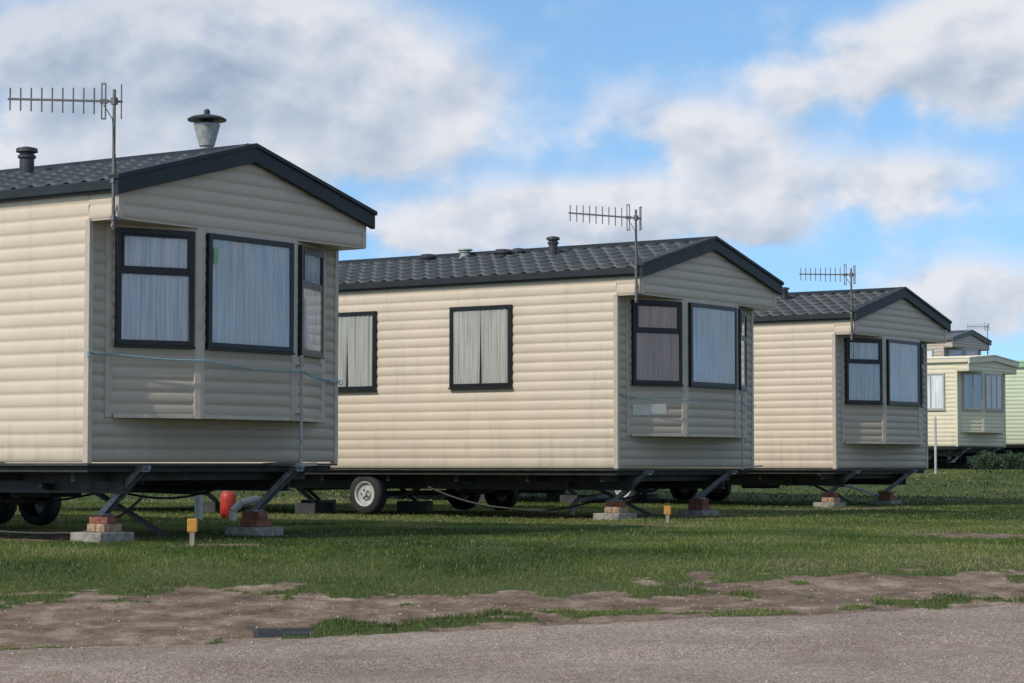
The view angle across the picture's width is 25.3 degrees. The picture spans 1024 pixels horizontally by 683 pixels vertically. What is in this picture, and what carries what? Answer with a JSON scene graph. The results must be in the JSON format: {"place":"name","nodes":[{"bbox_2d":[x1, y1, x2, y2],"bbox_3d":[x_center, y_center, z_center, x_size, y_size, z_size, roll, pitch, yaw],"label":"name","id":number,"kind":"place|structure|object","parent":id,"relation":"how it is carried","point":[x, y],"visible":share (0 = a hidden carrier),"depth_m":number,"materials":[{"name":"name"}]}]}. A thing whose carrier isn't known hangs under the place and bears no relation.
{"place":"outdoors","nodes":[
{"label":"outdoors","id":0,"kind":"place"},
{"bbox_2d":[0,454,1023,682],"bbox_3d":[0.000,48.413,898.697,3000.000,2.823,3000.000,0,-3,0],"label":"ground","id":1,"kind":"structure","parent":0,"point":[350,664],"depth_m":14.35,"materials":[{"name":"green plant"}]},
{"bbox_2d":[0,83,377,542],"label":"static caravan","id":2,"kind":"object","parent":1,"relation":"on","point":[179,306],"visible":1,"depth_m":20.36,"materials":[{"name":"metal"}]},
{"bbox_2d":[113,227,195,348],"bbox_3d":[-3.150,-0.464,20.137,0.759,1.045,0.076,2,-4,-32],"label":"window frame","id":3,"kind":"structure","parent":2,"relation":"in","point":[120,269],"depth_m":20.10,"materials":[{"name":"black plastic"}]},
{"bbox_2d":[205,233,295,354],"bbox_3d":[-2.395,-0.423,20.908,0.076,1.045,1.194,-2,-4,35],"label":"window frame","id":4,"kind":"structure","parent":2,"relation":"in","point":[209,345],"depth_m":20.75,"materials":[{"name":"black plastic"}]},
{"bbox_2d":[297,245,324,358],"bbox_3d":[-1.931,-0.371,21.879,0.076,1.045,0.749,-1,-3,12],"label":"window frame","id":5,"kind":"structure","parent":2,"relation":"in","point":[302,250],"depth_m":21.67,"materials":[{"name":"black plastic"}]},
{"bbox_2d":[187,518,197,545],"bbox_3d":[-2.680,1.649,19.139,0.085,0.330,0.040,0,-3,6],"label":"marker post","id":6,"kind":"object","parent":1,"relation":"on","point":[192,526],"visible":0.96,"depth_m":19.12,"materials":[{"name":"yellow plastic"}]},
{"bbox_2d":[194,495,202,519],"bbox_3d":[-3.820,1.894,27.838,0.124,0.560,0.124,0,-3,0],"label":"standpipe","id":7,"kind":"object","parent":1,"relation":"on","point":[198,514],"visible":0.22,"depth_m":27.79,"materials":[{"name":"grey plastic"}]},
{"bbox_2d":[220,490,235,518],"bbox_3d":[-3.550,2.013,28.533,0.200,0.400,0.200,0,-3,0],"label":"gas bottle","id":8,"kind":"object","parent":1,"relation":"on","point":[227,500],"visible":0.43,"depth_m":28.45,"materials":[{"name":"red paint"}]},
{"bbox_2d":[229,495,258,520],"bbox_3d":[-3.216,2.002,27.446,0.358,0.302,0.106,1,-3,-10],"label":"drain pipe","id":9,"kind":"object","parent":1,"relation":"on","point":[237,506],"visible":0.92,"depth_m":27.41,"materials":[{"name":"grey plastic"}]},
{"bbox_2d":[252,627,317,637],"bbox_3d":[-1.350,1.774,13.856,0.440,0.036,0.300,1,3,-9],"label":"drain cover","id":10,"kind":"object","parent":1,"relation":"on","point":[268,632],"visible":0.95,"depth_m":13.81,"materials":[{"name":"metal"}]},
{"bbox_2d":[5,204,783,519],"bbox_3d":[-2.099,0.506,31.730,11.115,3.850,4.202,-2,-4,35],"label":"static caravan","id":11,"kind":"object","parent":1,"relation":"on","point":[501,379],"visible":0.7,"depth_m":28.81,"materials":[{"name":"metal"}]},
{"bbox_2d":[338,311,376,391],"bbox_3d":[-2.162,0.139,29.988,0.984,1.045,0.076,-2,-4,35],"label":"window frame","id":12,"kind":"structure","parent":11,"relation":"in","point":[374,313],"depth_m":29.73,"materials":[{"name":"black plastic"}]},
{"bbox_2d":[448,304,512,389],"bbox_3d":[-0.393,0.074,28.759,0.974,1.045,0.076,-2,-4,35],"label":"window frame","id":13,"kind":"structure","parent":11,"relation":"in","point":[509,307],"depth_m":28.66,"materials":[{"name":"black plastic"}]},
{"bbox_2d":[631,300,683,386],"bbox_3d":[1.778,0.024,28.022,0.759,1.045,0.076,2,-4,-32],"label":"window frame","id":14,"kind":"structure","parent":11,"relation":"in","point":[635,329],"depth_m":27.95,"materials":[{"name":"black plastic"}]},
{"bbox_2d":[688,303,738,388],"bbox_3d":[2.533,0.065,28.793,0.076,1.045,1.194,-2,-4,35],"label":"window frame","id":15,"kind":"structure","parent":11,"relation":"in","point":[691,383],"depth_m":28.52,"materials":[{"name":"black plastic"}]},
{"bbox_2d":[738,309,747,390],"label":"window frame","id":16,"kind":"structure","parent":11,"relation":"in","point":[740,312],"depth_m":29.42,"materials":[{"name":"black plastic"}]},
{"bbox_2d":[741,315,745,385],"bbox_3d":[3.019,0.107,29.760,0.135,0.965,0.651,0,-3,0],"label":"window glass","id":17,"kind":"structure","parent":11,"relation":"in","point":[743,344],"depth_m":29.79,"materials":[{"name":"glass"}]},
{"bbox_2d":[569,493,609,514],"bbox_3d":[1.068,2.175,30.623,0.636,0.298,0.188,2,-4,-31],"label":"drain pipe","id":18,"kind":"object","parent":1,"relation":"on","point":[578,500],"visible":0.83,"depth_m":30.53,"materials":[{"name":"grey plastic"}]},
{"bbox_2d":[331,264,951,507],"bbox_3d":[1.643,0.946,39.684,11.112,3.823,4.110,-2,-4,35],"label":"static caravan","id":19,"kind":"object","parent":1,"relation":"on","point":[840,378],"visible":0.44,"depth_m":36.20,"materials":[{"name":"metal"}]},
{"bbox_2d":[844,338,883,404],"bbox_3d":[5.545,0.473,36.010,0.759,1.045,0.076,2,-4,-32],"label":"window frame","id":20,"kind":"structure","parent":19,"relation":"in","point":[847,360],"depth_m":35.96,"materials":[{"name":"black plastic"}]},
{"bbox_2d":[886,339,920,406],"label":"window frame","id":21,"kind":"structure","parent":19,"relation":"in","point":[897,403],"depth_m":36.64,"materials":[{"name":"black plastic"}]},
{"bbox_2d":[920,343,923,407],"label":"window frame","id":22,"kind":"structure","parent":19,"relation":"in","point":[921,346],"depth_m":37.40,"materials":[{"name":"black plastic"}]},
{"bbox_2d":[922,349,922,395],"bbox_3d":[6.786,0.556,37.748,0.135,0.965,0.651,0,-3,0],"label":"window glass","id":23,"kind":"structure","parent":19,"relation":"in","point":[922,349],"depth_m":37.75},
{"bbox_2d":[664,506,670,523],"bbox_3d":[1.760,2.010,25.829,0.080,0.300,0.040,-1,-3,12],"label":"marker post","id":24,"kind":"object","parent":1,"relation":"on","point":[667,511],"visible":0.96,"depth_m":25.82,"materials":[{"name":"yellow plastic"}]},
{"bbox_2d":[828,355,1019,468],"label":"static caravan","id":25,"kind":"object","parent":1,"relation":"on","point":[966,402],"visible":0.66,"depth_m":63.93,"materials":[{"name":"metal"}]},
{"bbox_2d":[927,373,944,410],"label":"window frame","id":26,"kind":"structure","parent":25,"relation":"in","point":[929,409],"depth_m":63.75,"materials":[{"name":"white plastic"}]},
{"bbox_2d":[962,373,982,409],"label":"window frame","id":27,"kind":"structure","parent":25,"relation":"in","point":[963,394],"depth_m":63.86,"materials":[{"name":"grey plastic"}]},
{"bbox_2d":[985,373,1002,410],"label":"window frame","id":28,"kind":"structure","parent":25,"relation":"in","point":[986,409],"depth_m":64.58,"materials":[{"name":"grey plastic"}]},
{"bbox_2d":[1002,375,1003,411],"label":"window frame","id":29,"kind":"structure","parent":25,"relation":"in","point":[1002,375],"depth_m":65.29,"materials":[{"name":"grey plastic"}]},
{"bbox_2d":[934,417,936,473],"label":"post","id":30,"kind":"object","parent":1,"relation":"on","point":[935,447],"visible":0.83,"depth_m":54.92,"materials":[{"name":"grey plastic"}]},
{"bbox_2d":[927,323,991,356],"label":"static caravan","id":31,"kind":"object","parent":1,"relation":"on","point":[965,343],"visible":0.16,"depth_m":84.77,"materials":[{"name":"metal"}]},
{"bbox_2d":[947,349,962,355],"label":"window frame","id":32,"kind":"structure","parent":31,"relation":"in","point":[947,349],"depth_m":84.43,"materials":[{"name":"grey plastic"}]},
{"bbox_2d":[916,361,1023,468],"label":"static caravan","id":33,"kind":"object","parent":1,"relation":"on","point":[1014,390],"visible":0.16,"depth_m":69.42,"materials":[{"name":"metal"}]},
{"bbox_2d":[969,450,1002,471],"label":"shrub","id":34,"kind":"object","parent":1,"relation":"on","point":[990,461],"visible":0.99,"depth_m":56.90,"materials":[{"name":"green plant"}]},
{"bbox_2d":[999,449,1023,470],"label":"shrub","id":35,"kind":"object","parent":1,"relation":"on","point":[1007,459],"visible":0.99,"depth_m":57.86,"materials":[{"name":"green plant"}]},
{"bbox_2d":[0,468,1023,649],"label":"grass","id":36,"kind":"structure","parent":0,"point":[969,543],"depth_m":19.57,"materials":[{"name":"green plant"}]},
{"bbox_2d":[0,0,1023,360],"label":"sky","id":37,"kind":"structure","parent":0,"point":[883,138],"materials":[{"name":"blue"}]},
{"bbox_2d":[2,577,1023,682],"bbox_3d":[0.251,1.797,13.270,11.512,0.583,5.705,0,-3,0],"label":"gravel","id":38,"kind":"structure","parent":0,"point":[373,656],"depth_m":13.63,"materials":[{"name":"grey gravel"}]}
]}

